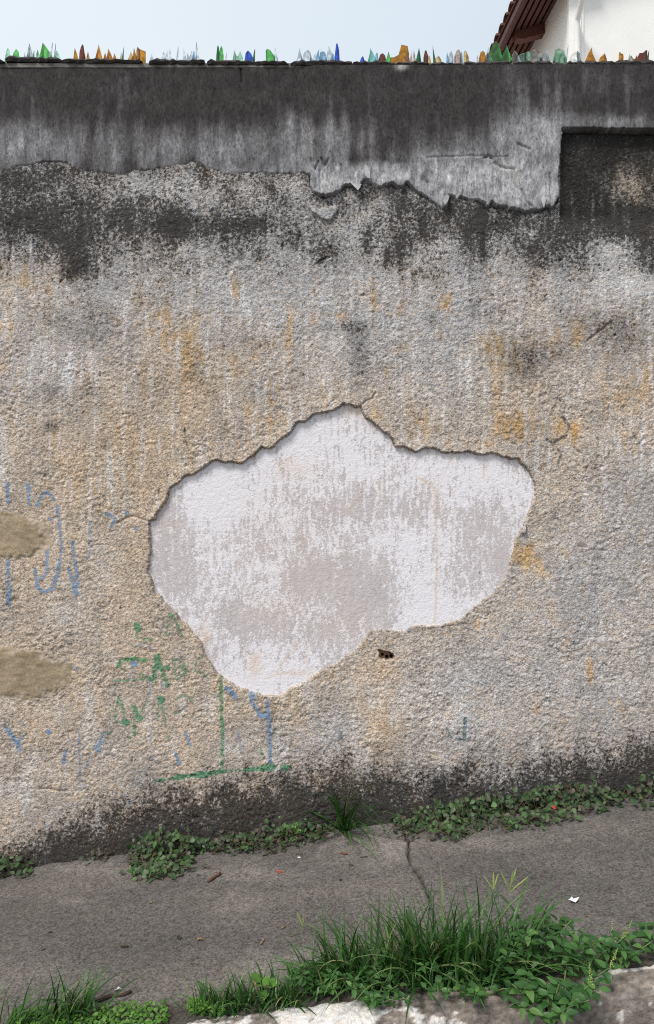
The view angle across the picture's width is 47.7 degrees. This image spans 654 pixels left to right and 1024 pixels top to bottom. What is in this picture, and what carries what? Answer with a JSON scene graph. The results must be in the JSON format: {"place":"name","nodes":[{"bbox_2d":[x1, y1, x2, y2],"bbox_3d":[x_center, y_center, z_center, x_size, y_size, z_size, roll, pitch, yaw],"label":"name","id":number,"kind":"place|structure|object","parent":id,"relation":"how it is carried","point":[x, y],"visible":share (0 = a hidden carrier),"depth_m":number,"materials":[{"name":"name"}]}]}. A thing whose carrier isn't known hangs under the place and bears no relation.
{"place":"outdoors","nodes":[
{"label":"outdoors","id":0,"kind":"place"},
{"bbox_2d":[0,0,512,62],"label":"sky","id":1,"kind":"structure","parent":0,"point":[359,28],"materials":[{"name":"white"}]},
{"bbox_2d":[0,792,653,1023],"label":"pavement","id":2,"kind":"structure","parent":0,"point":[245,903],"depth_m":3.06,"materials":[{"name":"concrete"}]},
{"bbox_2d":[0,851,33,878],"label":"creeping weed","id":3,"kind":"object","parent":2,"relation":"on","point":[7,865],"visible":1,"depth_m":3.62,"materials":[{"name":"green plant"}]},
{"bbox_2d":[0,959,141,1023],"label":"grass tuft","id":4,"kind":"object","parent":2,"relation":"on","point":[90,993],"visible":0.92,"depth_m":2.49,"materials":[{"name":"green plant"}]},
{"bbox_2d":[77,850,112,860],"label":"creeping weed","id":5,"kind":"object","parent":2,"relation":"on","point":[98,853],"visible":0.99,"depth_m":3.66,"materials":[{"name":"green plant"}]},
{"bbox_2d":[75,989,131,1008],"bbox_3d":[-0.776,1.687,2.564,0.192,0.034,0.023,0,0,-12],"label":"dead stick","id":6,"kind":"object","parent":2,"relation":"on","point":[109,996],"visible":0.69,"depth_m":2.57,"materials":[{"name":"brown wood"}]},
{"bbox_2d":[9,997,225,1023],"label":"ground cover","id":7,"kind":"object","parent":2,"relation":"on","point":[159,1018],"visible":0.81,"depth_m":2.45,"materials":[{"name":"green plant"}]},
{"bbox_2d":[119,826,213,883],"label":"creeping weed","id":8,"kind":"object","parent":2,"relation":"on","point":[159,849],"visible":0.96,"depth_m":3.60,"materials":[{"name":"green plant"}]},
{"bbox_2d":[207,872,221,881],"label":"twig","id":9,"kind":"object","parent":2,"relation":"on","point":[214,877],"visible":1,"depth_m":3.35,"materials":[{"name":"brown wood"}]},
{"bbox_2d":[167,955,328,1023],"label":"grass tuft","id":10,"kind":"object","parent":2,"relation":"on","point":[231,1002],"visible":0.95,"depth_m":2.43,"materials":[{"name":"green plant"}]},
{"bbox_2d":[252,973,279,1002],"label":"seedling","id":11,"kind":"object","parent":2,"relation":"on","point":[257,978],"visible":0.9,"depth_m":2.45,"materials":[{"name":"green plant"}]},
{"bbox_2d":[189,818,344,855],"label":"creeping weed","id":12,"kind":"object","parent":2,"relation":"on","point":[265,836],"visible":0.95,"depth_m":3.62,"materials":[{"name":"green plant"}]},
{"bbox_2d":[274,816,306,844],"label":"creeping weed","id":13,"kind":"object","parent":2,"relation":"on","point":[293,826],"visible":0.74,"depth_m":3.62,"materials":[{"name":"green plant"}]},
{"bbox_2d":[290,913,304,935],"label":"seed stalk","id":14,"kind":"object","parent":2,"relation":"on","point":[301,923],"visible":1,"depth_m":2.83,"materials":[{"name":"green plant"}]},
{"bbox_2d":[285,959,364,996],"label":"leafy weed","id":15,"kind":"object","parent":2,"relation":"on","point":[303,982],"visible":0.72,"depth_m":2.44,"materials":[{"name":"green plant"}]},
{"bbox_2d":[266,902,401,1015],"bbox_3d":[0.043,1.480,2.508,0.475,0.277,0.462,0,0,-29],"label":"grass tuft","id":16,"kind":"object","parent":2,"relation":"on","point":[325,957],"visible":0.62,"depth_m":2.50,"materials":[{"name":"green plant"}]},
{"bbox_2d":[277,758,413,864],"bbox_3d":[0.026,1.382,3.542,0.636,0.430,0.706,0,0,-16],"label":"grass tuft","id":17,"kind":"object","parent":2,"relation":"on","point":[343,826],"visible":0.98,"depth_m":3.59,"materials":[{"name":"green plant"}]},
{"bbox_2d":[383,818,419,840],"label":"creeping weed","id":18,"kind":"object","parent":2,"relation":"on","point":[405,834],"visible":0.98,"depth_m":3.56,"materials":[{"name":"green plant"}]},
{"bbox_2d":[312,868,526,1023],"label":"grass tuft","id":19,"kind":"object","parent":2,"relation":"on","point":[434,946],"visible":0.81,"depth_m":2.45,"materials":[{"name":"green plant"}]},
{"bbox_2d":[484,872,497,942],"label":"seed stalk","id":20,"kind":"object","parent":2,"relation":"on","point":[493,887],"visible":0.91,"depth_m":2.50,"materials":[{"name":"green plant"}]},
{"bbox_2d":[499,870,527,972],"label":"seed stalk","id":21,"kind":"object","parent":2,"relation":"on","point":[512,881],"visible":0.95,"depth_m":2.50,"materials":[{"name":"green plant"}]},
{"bbox_2d":[390,773,638,840],"bbox_3d":[0.930,1.419,3.555,1.239,0.281,0.306,0,0,0],"label":"creeping weed","id":22,"kind":"object","parent":2,"relation":"on","point":[565,800],"visible":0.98,"depth_m":3.61,"materials":[{"name":"green plant"}]},
{"bbox_2d":[432,873,605,998],"bbox_3d":[0.605,1.367,2.449,0.566,0.383,0.526,0,0,0],"label":"grass tuft","id":23,"kind":"object","parent":2,"relation":"on","point":[485,955],"visible":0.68,"depth_m":2.41,"materials":[{"name":"green plant"}]},
{"bbox_2d":[578,930,653,968],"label":"leafy weed","id":24,"kind":"object","parent":2,"relation":"on","point":[623,957],"visible":0.82,"depth_m":2.40,"materials":[{"name":"green plant"}]},
{"bbox_2d":[627,772,653,810],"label":"creeping weed","id":25,"kind":"object","parent":2,"relation":"on","point":[639,790],"visible":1,"depth_m":3.61,"materials":[{"name":"green plant"}]},
{"bbox_2d":[629,921,653,951],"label":"leafy weed","id":26,"kind":"object","parent":2,"relation":"on","point":[646,933],"visible":0.93,"depth_m":2.46,"materials":[{"name":"green plant"}]},
{"bbox_3d":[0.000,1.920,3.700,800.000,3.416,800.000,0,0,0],"label":"ground","id":27,"kind":"structure","parent":0,"visible":0},
{"bbox_2d":[0,41,653,870],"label":"boundary wall","id":28,"kind":"structure","parent":27,"relation":"on","point":[326,425],"depth_m":3.68,"materials":[{"name":"beige concrete"}]},
{"bbox_2d":[486,0,653,62],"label":"house","id":29,"kind":"structure","parent":27,"relation":"on","point":[610,29],"depth_m":9.09,"materials":[{"name":"white paint"}]},
{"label":"road","id":30,"kind":"structure","parent":0,"visible":0},
{"bbox_2d":[187,965,653,1023],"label":"kerb","id":31,"kind":"structure","parent":30,"relation":"on","point":[628,998],"depth_m":2.31,"materials":[{"name":"white paint"}]},
{"bbox_2d":[346,966,414,1009],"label":"leafy weed","id":32,"kind":"object","parent":31,"relation":"on","point":[372,998],"visible":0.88,"depth_m":2.36,"materials":[{"name":"green plant"}]},
{"bbox_2d":[412,949,525,1004],"bbox_3d":[0.467,1.501,2.362,0.391,0.105,0.277,0,0,21],"label":"leafy weed","id":33,"kind":"object","parent":31,"relation":"on","point":[482,993],"visible":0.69,"depth_m":2.33,"materials":[{"name":"green plant"}]},
{"bbox_2d":[496,906,580,976],"bbox_3d":[0.683,1.430,2.425,0.317,0.200,0.174,0,0,-14],"label":"leafy weed","id":34,"kind":"object","parent":31,"relation":"on","point":[520,932],"visible":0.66,"depth_m":2.39,"materials":[{"name":"green plant"}]},
{"bbox_2d":[503,948,622,1012],"bbox_3d":[0.741,1.439,2.258,0.376,0.171,0.217,0,0,0],"label":"leafy weed","id":35,"kind":"object","parent":31,"relation":"on","point":[532,989],"visible":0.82,"depth_m":2.27,"materials":[{"name":"green plant"}]},
{"bbox_2d":[504,913,636,977],"bbox_3d":[0.798,1.420,2.404,0.382,0.188,0.222,0,0,-26],"label":"leafy weed","id":36,"kind":"object","parent":31,"relation":"on","point":[588,952],"visible":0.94,"depth_m":2.36,"materials":[{"name":"green plant"}]},
{"bbox_2d":[503,963,601,1023],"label":"leafy weed","id":37,"kind":"object","parent":30,"relation":"on","point":[562,1012],"visible":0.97,"depth_m":2.20,"materials":[{"name":"green plant"}]}
]}

